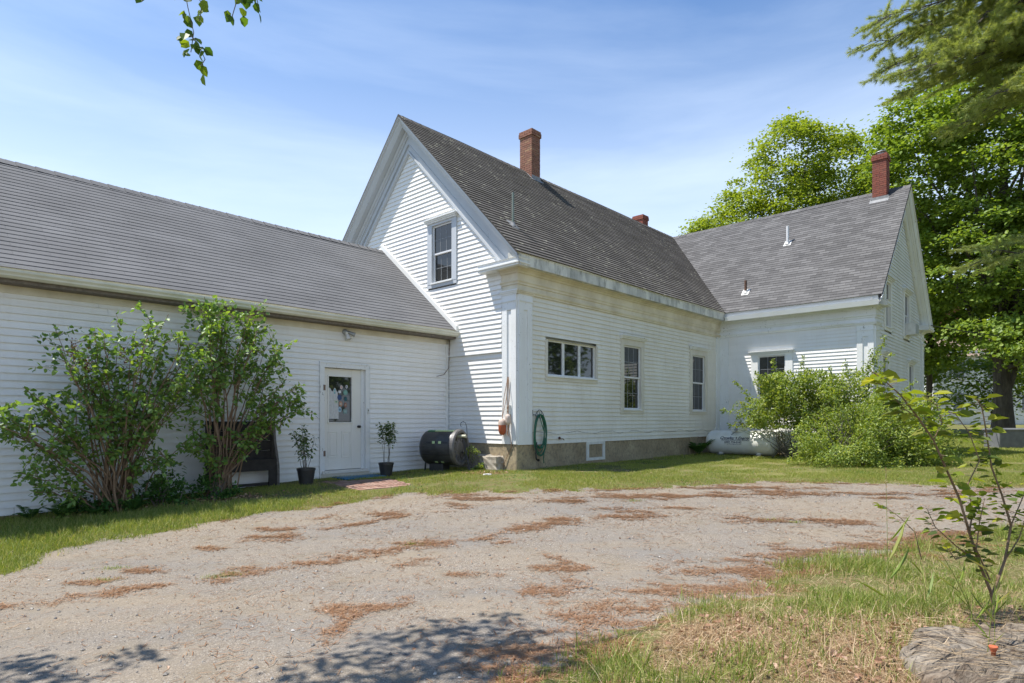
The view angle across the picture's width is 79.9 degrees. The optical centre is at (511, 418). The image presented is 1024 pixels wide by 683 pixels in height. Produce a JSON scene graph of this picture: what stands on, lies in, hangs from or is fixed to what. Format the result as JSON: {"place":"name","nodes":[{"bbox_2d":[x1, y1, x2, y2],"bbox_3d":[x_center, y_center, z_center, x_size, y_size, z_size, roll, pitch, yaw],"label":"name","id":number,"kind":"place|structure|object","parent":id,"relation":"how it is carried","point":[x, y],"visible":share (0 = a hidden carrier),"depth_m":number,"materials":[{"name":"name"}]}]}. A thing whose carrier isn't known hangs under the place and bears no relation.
{"place":"outdoors","nodes":[
{"label":"outdoors","id":0,"kind":"place"},
{"bbox_2d":[324,479,409,489],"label":"brick path","id":1,"kind":"structure","parent":0,"point":[374,484],"depth_m":11.17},
{"bbox_2d":[0,481,1023,682],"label":"driveway","id":2,"kind":"structure","parent":0,"point":[368,669],"depth_m":5.82,"materials":[{"name":"grey gravel"}]},
{"bbox_2d":[0,496,306,575],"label":"rough grass","id":3,"kind":"structure","parent":2,"relation":"on","point":[47,526],"depth_m":8.14,"materials":[{"name":"green plant"}]},
{"bbox_2d":[135,0,262,85],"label":"linden tree","id":4,"kind":"object","parent":2,"relation":"on","point":[199,21],"visible":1,"depth_m":4.30,"materials":[{"name":"green plant"}]},
{"bbox_2d":[87,499,803,675],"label":"rough grass","id":5,"kind":"structure","parent":2,"relation":"on","point":[413,543],"depth_m":5.95,"materials":[{"name":"green plant"}]},
{"bbox_2d":[0,489,1020,682],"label":"gravel stones","id":6,"kind":"object","parent":2,"relation":"on","point":[167,673],"visible":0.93,"depth_m":5.22,"materials":[{"name":"grey gravel"}]},
{"bbox_2d":[0,478,1023,682],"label":"pine needles","id":7,"kind":"object","parent":2,"relation":"on","point":[532,591],"visible":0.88,"depth_m":5.78,"materials":[{"name":"brown plant"}]},
{"bbox_2d":[2,464,1023,680],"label":"scattered leaves","id":8,"kind":"object","parent":2,"relation":"on","point":[528,558],"visible":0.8,"depth_m":6.07,"materials":[{"name":"brown plant"}]},
{"bbox_2d":[0,425,1023,682],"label":"lawn","id":9,"kind":"structure","parent":0,"point":[512,487],"depth_m":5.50,"materials":[{"name":"green plant"}]},
{"bbox_2d":[12,505,44,520],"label":"fern","id":10,"kind":"object","parent":9,"relation":"on","point":[28,512],"visible":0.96,"depth_m":8.53,"materials":[{"name":"green plant"}]},
{"bbox_2d":[41,500,77,517],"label":"fern","id":11,"kind":"object","parent":9,"relation":"on","point":[59,507],"visible":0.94,"depth_m":8.56,"materials":[{"name":"green plant"}]},
{"bbox_2d":[81,501,107,514],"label":"fern","id":12,"kind":"object","parent":9,"relation":"on","point":[88,508],"visible":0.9,"depth_m":8.73,"materials":[{"name":"green plant"}]},
{"bbox_2d":[58,491,138,515],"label":"weed clump","id":13,"kind":"object","parent":9,"relation":"on","point":[78,506],"visible":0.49,"depth_m":8.86,"materials":[{"name":"green plant"}]},
{"bbox_2d":[0,300,221,517],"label":"lilac bush","id":14,"kind":"object","parent":9,"relation":"on","point":[126,443],"visible":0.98,"depth_m":8.85,"materials":[{"name":"green plant"}]},
{"bbox_2d":[116,498,149,510],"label":"fern","id":15,"kind":"object","parent":9,"relation":"on","point":[134,502],"visible":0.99,"depth_m":8.91,"materials":[{"name":"green plant"}]},
{"bbox_2d":[132,470,194,506],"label":"weed clump","id":16,"kind":"object","parent":9,"relation":"on","point":[164,493],"visible":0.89,"depth_m":9.37,"materials":[{"name":"green plant"}]},
{"bbox_2d":[187,474,242,499],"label":"weed clump","id":17,"kind":"object","parent":9,"relation":"on","point":[221,494],"visible":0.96,"depth_m":9.86,"materials":[{"name":"green plant"}]},
{"bbox_2d":[205,420,279,492],"bbox_3d":[-4.806,0.685,10.941,0.290,1.310,1.205,0,0,43],"label":"wooden rack","id":18,"kind":"object","parent":9,"relation":"on","point":[266,457],"visible":0.41,"depth_m":11.16,"materials":[{"name":"black wood"}]},
{"bbox_2d":[175,295,317,496],"bbox_3d":[-4.433,-0.394,10.397,2.280,3.421,1.209,0,0,-29],"label":"lilac bush","id":19,"kind":"object","parent":9,"relation":"on","point":[219,462],"visible":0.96,"depth_m":10.25,"materials":[{"name":"green plant"}]},
{"bbox_2d":[288,424,318,484],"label":"potted plant","id":20,"kind":"object","parent":9,"relation":"on","point":[305,473],"visible":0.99,"depth_m":11.18,"materials":[{"name":"green plant"}]},
{"bbox_2d":[332,474,385,479],"bbox_3d":[-3.089,1.174,12.394,0.492,0.028,0.970,0,0,43],"label":"doormat","id":21,"kind":"object","parent":9,"relation":"on","point":[354,476],"visible":0.81,"depth_m":12.31,"materials":[{"name":"blue fabric"}]},
{"bbox_2d":[376,421,397,475],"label":"potted plant","id":22,"kind":"object","parent":9,"relation":"on","point":[386,468],"visible":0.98,"depth_m":12.71,"materials":[{"name":"green plant"}]},
{"bbox_2d":[419,429,470,471],"bbox_3d":[-1.385,0.753,13.489,1.196,1.054,0.808,0,0,20],"label":"compost tumbler","id":23,"kind":"object","parent":9,"relation":"on","point":[440,450],"visible":0.97,"depth_m":13.29,"materials":[{"name":"grey plastic"}]},
{"bbox_2d":[435,430,454,431],"bbox_3d":[-1.472,0.263,13.388,0.450,0.038,0.074,0,0,22],"label":"sliding door","id":24,"kind":"structure","parent":23,"relation":"in","point":[436,430],"depth_m":13.36,"materials":[{"name":"green plastic"}]},
{"bbox_2d":[0,114,934,518],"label":"farmhouse","id":25,"kind":"object","parent":9,"relation":"on","point":[452,282],"visible":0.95,"depth_m":14.36,"materials":[{"name":"wood"}]},
{"bbox_2d":[323,368,360,469],"bbox_3d":[-3.532,0.005,12.683,0.147,2.080,0.930,0,0,42],"label":"door","id":26,"kind":"structure","parent":25,"relation":"in","point":[342,387],"depth_m":12.72,"materials":[{"name":"white wood"}]},
{"bbox_2d":[342,329,355,340],"bbox_3d":[-3.374,-1.740,12.645,0.276,0.244,0.156,0,0,-8],"label":"security light","id":27,"kind":"object","parent":25,"relation":"attached to","point":[346,333],"visible":1,"depth_m":12.63,"materials":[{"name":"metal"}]},
{"bbox_2d":[423,210,457,289],"bbox_3d":[-1.708,-4.081,14.921,1.180,1.682,0.245,0,0,43],"label":"window","id":28,"kind":"structure","parent":25,"relation":"in","point":[442,239],"depth_m":14.97,"materials":[{"name":"white wood"}]},
{"bbox_2d":[498,382,507,434],"bbox_3d":[-0.187,-0.281,13.447,0.231,1.281,0.169,0,0,0],"label":"buoy","id":29,"kind":"object","parent":25,"relation":"hanging from","point":[502,426],"visible":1,"depth_m":13.39,"materials":[{"name":"plastic"}]},
{"bbox_2d":[503,405,511,467],"bbox_3d":[-0.121,0.401,13.411,0.273,1.403,0.073,0,0,43],"label":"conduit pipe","id":30,"kind":"object","parent":25,"relation":"attached to","point":[509,411],"visible":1,"depth_m":13.34,"materials":[{"name":"white plastic"}]},
{"bbox_2d":[505,377,510,435],"bbox_3d":[-0.092,-0.269,13.332,0.120,1.304,0.139,0,0,-38],"label":"buoy","id":31,"kind":"object","parent":25,"relation":"hanging from","point":[508,419],"visible":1,"depth_m":13.31,"materials":[{"name":"plastic"}]},
{"bbox_2d":[545,339,597,383],"bbox_3d":[1.432,-1.353,14.740,0.170,0.945,2.060,0,0,43],"label":"window","id":32,"kind":"structure","parent":25,"relation":"in","point":[564,361],"depth_m":14.74,"materials":[{"name":"clear glass"}]},
{"bbox_2d":[586,441,604,460],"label":"basement window","id":33,"kind":"structure","parent":25,"relation":"in","point":[599,442],"depth_m":15.40,"materials":[{"name":"white wood"}]},
{"bbox_2d":[619,334,647,413],"bbox_3d":[3.286,-1.191,16.683,0.245,2.102,1.290,0,0,43],"label":"window","id":34,"kind":"structure","parent":25,"relation":"in","point":[631,347],"depth_m":16.74,"materials":[{"name":"white wood"}]},
{"bbox_2d":[689,346,710,414],"bbox_3d":[5.979,-1.211,19.586,0.245,2.142,1.310,0,0,43],"label":"window","id":35,"kind":"structure","parent":25,"relation":"in","point":[698,356],"depth_m":19.69,"materials":[{"name":"white wood"}]},
{"bbox_2d":[748,349,793,411],"bbox_3d":[8.314,-1.191,19.578,1.400,1.982,0.245,0,0,43],"label":"window","id":36,"kind":"structure","parent":25,"relation":"in","point":[760,360],"depth_m":19.69,"materials":[{"name":"white wood"}]},
{"bbox_2d":[880,350,893,408],"bbox_3d":[11.315,-1.011,18.530,0.245,2.022,1.160,0,0,43],"label":"window","id":37,"kind":"structure","parent":25,"relation":"in","point":[885,354],"depth_m":18.63,"materials":[{"name":"white"}]},
{"bbox_2d":[883,274,895,332],"bbox_3d":[11.567,-3.521,18.801,0.245,1.642,1.100,0,0,43],"label":"window","id":38,"kind":"structure","parent":25,"relation":"in","point":[887,313],"depth_m":18.98,"materials":[{"name":"white wood"}]},
{"bbox_2d":[902,287,913,340],"bbox_3d":[13.457,-3.536,20.839,0.245,1.672,1.200,0,0,43],"label":"window","id":39,"kind":"structure","parent":25,"relation":"in","point":[907,293],"depth_m":20.95,"materials":[{"name":"white wood"}]},
{"bbox_2d":[905,323,918,336],"bbox_3d":[13.540,-3.025,20.752,0.386,0.390,0.584,0,0,43],"label":"air conditioner","id":40,"kind":"object","parent":25,"relation":"attached to","point":[911,329],"visible":0.83,"depth_m":20.53,"materials":[{"name":"white metal"}]},
{"bbox_2d":[907,360,917,412],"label":"window","id":41,"kind":"structure","parent":25,"relation":"in","point":[911,364],"depth_m":21.57,"materials":[{"name":"white wood"}]},
{"bbox_2d":[931,325,1023,338],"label":"service cable","id":42,"kind":"object","parent":25,"relation":"attached to","point":[972,332],"visible":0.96,"depth_m":24.86,"materials":[{"name":"black metal"}]},
{"bbox_3d":[0.579,-0.110,13.721,0.299,0.196,0.284,0,0,0],"label":"hose hanger","id":43,"kind":"object","parent":25,"relation":"attached to","visible":0},
{"bbox_2d":[533,414,546,462],"bbox_3d":[0.645,0.445,13.675,0.405,1.111,0.102,0,0,-40],"label":"garden hose","id":44,"kind":"object","parent":43,"relation":"hanging from","point":[544,442],"visible":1,"depth_m":13.69,"materials":[{"name":"green rubber"}]},
{"bbox_2d":[464,445,484,469],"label":"weed clump","id":45,"kind":"object","parent":9,"relation":"on","point":[471,459],"visible":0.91,"depth_m":13.49,"materials":[{"name":"green plant"}]},
{"bbox_2d":[471,454,503,470],"bbox_3d":[-0.524,1.079,13.761,0.901,0.576,0.366,0,0,42],"label":"granite block","id":46,"kind":"object","parent":9,"relation":"on","point":[491,462],"depth_m":13.52,"materials":[{"name":"white stone"}]},
{"bbox_2d":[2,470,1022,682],"bbox_3d":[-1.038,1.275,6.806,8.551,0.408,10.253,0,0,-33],"label":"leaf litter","id":47,"kind":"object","parent":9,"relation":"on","point":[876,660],"visible":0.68,"depth_m":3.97,"materials":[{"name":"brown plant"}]},
{"bbox_2d":[5,457,1023,541],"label":"clover","id":48,"kind":"object","parent":9,"relation":"on","point":[603,476],"visible":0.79,"depth_m":11.98,"materials":[{"name":"green plant"}]},
{"bbox_2d":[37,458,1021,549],"bbox_3d":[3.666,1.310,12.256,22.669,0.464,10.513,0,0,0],"label":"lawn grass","id":49,"kind":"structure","parent":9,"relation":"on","point":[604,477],"depth_m":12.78,"materials":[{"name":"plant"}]},
{"bbox_2d":[706,425,780,456],"bbox_3d":[7.075,0.684,18.779,2.250,0.989,0.742,0,0,43],"label":"propane tank","id":50,"kind":"object","parent":9,"relation":"on","point":[743,441],"visible":0.91,"depth_m":18.49,"materials":[{"name":"white metal"}]},
{"bbox_2d":[488,520,1023,682],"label":"rough grass","id":51,"kind":"structure","parent":9,"relation":"on","point":[853,599],"depth_m":4.45,"materials":[{"name":"green plant"}]},
{"bbox_2d":[522,542,1023,682],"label":"dry straw","id":52,"kind":"object","parent":9,"relation":"on","point":[787,636],"visible":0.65,"depth_m":3.99,"materials":[{"name":"beige plant"}]},
{"bbox_2d":[748,427,801,455],"bbox_3d":[8.071,0.676,19.043,2.150,1.012,0.719,0,0,43],"label":"propane tank","id":53,"kind":"object","parent":9,"relation":"on","point":[786,433],"visible":0.03,"depth_m":18.46,"materials":[{"name":"white metal"}]},
{"bbox_2d":[720,355,858,457],"bbox_3d":[8.037,-0.351,17.529,4.261,3.035,2.538,0,0,0],"label":"forsythia bush","id":54,"kind":"object","parent":9,"relation":"on","point":[791,394],"visible":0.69,"depth_m":17.25,"materials":[{"name":"green plant"}]},
{"bbox_2d":[672,106,939,235],"bbox_3d":[19.205,-9.501,41.014,17.997,21.212,11.062,0,0,0],"label":"maple tree","id":55,"kind":"object","parent":9,"relation":"on","point":[809,179],"visible":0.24,"depth_m":38.97,"materials":[{"name":"green plant"}]},
{"bbox_2d":[784,389,911,468],"bbox_3d":[8.116,0.232,14.787,3.050,1.883,2.384,0,0,0],"label":"forsythia bush","id":56,"kind":"object","parent":9,"relation":"on","point":[839,455],"visible":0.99,"depth_m":14.46,"materials":[{"name":"green plant"}]},
{"bbox_2d":[792,335,927,460],"bbox_3d":[9.358,-0.525,16.491,3.502,3.401,2.866,0,0,0],"label":"forsythia bush","id":57,"kind":"object","parent":9,"relation":"on","point":[863,391],"visible":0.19,"depth_m":16.26,"materials":[{"name":"green plant"}]},
{"bbox_2d":[858,467,909,617],"bbox_3d":[2.638,0.862,4.268,0.429,1.060,0.120,0,0,-7],"label":"grass stalk","id":58,"kind":"object","parent":9,"relation":"on","point":[901,528],"depth_m":4.25,"materials":[{"name":"plant"}]},
{"bbox_2d":[842,387,964,466],"bbox_3d":[9.702,0.198,15.213,2.708,1.997,2.513,0,0,0],"label":"forsythia bush","id":59,"kind":"object","parent":9,"relation":"on","point":[912,457],"visible":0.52,"depth_m":14.71,"materials":[{"name":"green plant"}]},
{"bbox_2d":[912,528,932,616],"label":"grass stalk","id":60,"kind":"object","parent":9,"relation":"on","point":[931,582],"depth_m":4.11,"materials":[{"name":"plant"}]},
{"bbox_2d":[842,0,1023,277],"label":"pine tree","id":61,"kind":"object","parent":9,"relation":"on","point":[998,43],"visible":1,"depth_m":13.57,"materials":[{"name":"green plant"}]},
{"bbox_2d":[852,69,1023,427],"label":"maple tree","id":62,"kind":"object","parent":9,"relation":"on","point":[1000,290],"visible":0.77,"depth_m":30.45,"materials":[{"name":"green plant"}]},
{"bbox_2d":[861,369,1023,607],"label":"sapling","id":63,"kind":"object","parent":9,"relation":"on","point":[889,375],"visible":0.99,"depth_m":4.31,"materials":[{"name":"green plant"}]},
{"bbox_2d":[925,540,993,626],"bbox_3d":[2.906,1.072,3.937,0.454,0.601,0.105,0,0,0],"label":"grass stalk","id":64,"kind":"object","parent":9,"relation":"on","point":[986,605],"depth_m":3.91,"materials":[{"name":"green plant"}]},
{"bbox_2d":[899,621,1023,682],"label":"tree stump","id":65,"kind":"object","parent":9,"relation":"on","point":[953,674],"visible":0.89,"depth_m":3.37,"materials":[{"name":"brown wood"}]},
{"bbox_2d":[869,607,1023,681],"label":"dry straw","id":66,"kind":"object","parent":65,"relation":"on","point":[965,644],"visible":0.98,"depth_m":3.43,"materials":[{"name":"beige plant"}]},
{"bbox_2d":[970,574,1004,651],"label":"grass stalk","id":67,"kind":"object","parent":65,"relation":"on","point":[979,627],"depth_m":3.50,"materials":[{"name":"plant"}]},
{"bbox_2d":[988,645,998,656],"bbox_3d":[2.600,1.254,3.300,0.043,0.053,0.043,0,0,0],"label":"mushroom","id":68,"kind":"object","parent":65,"relation":"on","point":[993,648],"visible":1,"depth_m":3.29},
{"bbox_2d":[916,206,1020,434],"bbox_3d":[23.189,-5.824,35.800,9.710,14.050,9.560,0,0,0],"label":"maple tree","id":69,"kind":"object","parent":9,"relation":"on","point":[934,351],"visible":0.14,"depth_m":33.78,"materials":[{"name":"green plant"}]},
{"bbox_2d":[924,351,1023,419],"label":"understory tree","id":70,"kind":"object","parent":9,"relation":"on","point":[984,364],"visible":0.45,"depth_m":38.20,"materials":[{"name":"green plant"}]},
{"bbox_2d":[924,307,1023,424],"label":"neighbour house","id":71,"kind":"structure","parent":9,"relation":"on","point":[969,420],"depth_m":49.97,"materials":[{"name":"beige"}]},
{"bbox_2d":[952,392,965,410],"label":"window","id":72,"kind":"structure","parent":71,"relation":"in","point":[961,393],"depth_m":49.87,"materials":[{"name":"white"}]},
{"bbox_2d":[952,360,965,379],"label":"window","id":73,"kind":"structure","parent":71,"relation":"in","point":[964,374],"depth_m":49.89,"materials":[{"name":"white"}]},
{"bbox_2d":[1020,393,1023,410],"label":"window","id":74,"kind":"structure","parent":71,"relation":"in","point":[1021,401],"depth_m":49.88,"materials":[{"name":"white"}]},
{"bbox_2d":[947,251,1023,314],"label":"broadleaf tree","id":75,"kind":"object","parent":9,"relation":"on","point":[974,289],"depth_m":67.06,"materials":[{"name":"green plant"}]},
{"bbox_2d":[967,549,1008,622],"bbox_3d":[3.148,1.112,4.026,0.268,0.521,0.080,0,0,12],"label":"grass stalk","id":76,"kind":"object","parent":9,"relation":"on","point":[1001,579],"depth_m":4.01,"materials":[{"name":"green plant"}]},
{"bbox_2d":[977,581,1008,644],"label":"grass stalk","id":77,"kind":"object","parent":9,"relation":"on","point":[997,602],"depth_m":3.62,"materials":[{"name":"green plant"}]},
{"bbox_2d":[982,428,1023,447],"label":"concrete block","id":78,"kind":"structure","parent":9,"relation":"on","point":[1013,437],"depth_m":23.50,"materials":[{"name":"grey concrete"}]},
{"bbox_2d":[0,0,1023,319],"label":"sky","id":79,"kind":"structure","parent":0,"point":[638,107],"materials":[{"name":"blue"}]},
{"bbox_2d":[688,439,714,453],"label":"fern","id":80,"kind":"object","parent":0,"point":[700,447],"visible":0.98,"depth_m":18.89,"materials":[{"name":"green plant"}]},
{"bbox_2d":[653,435,1023,459],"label":"lawn grass","id":81,"kind":"structure","parent":0,"point":[1000,453],"depth_m":19.50,"materials":[{"name":"green plant"}]}
]}

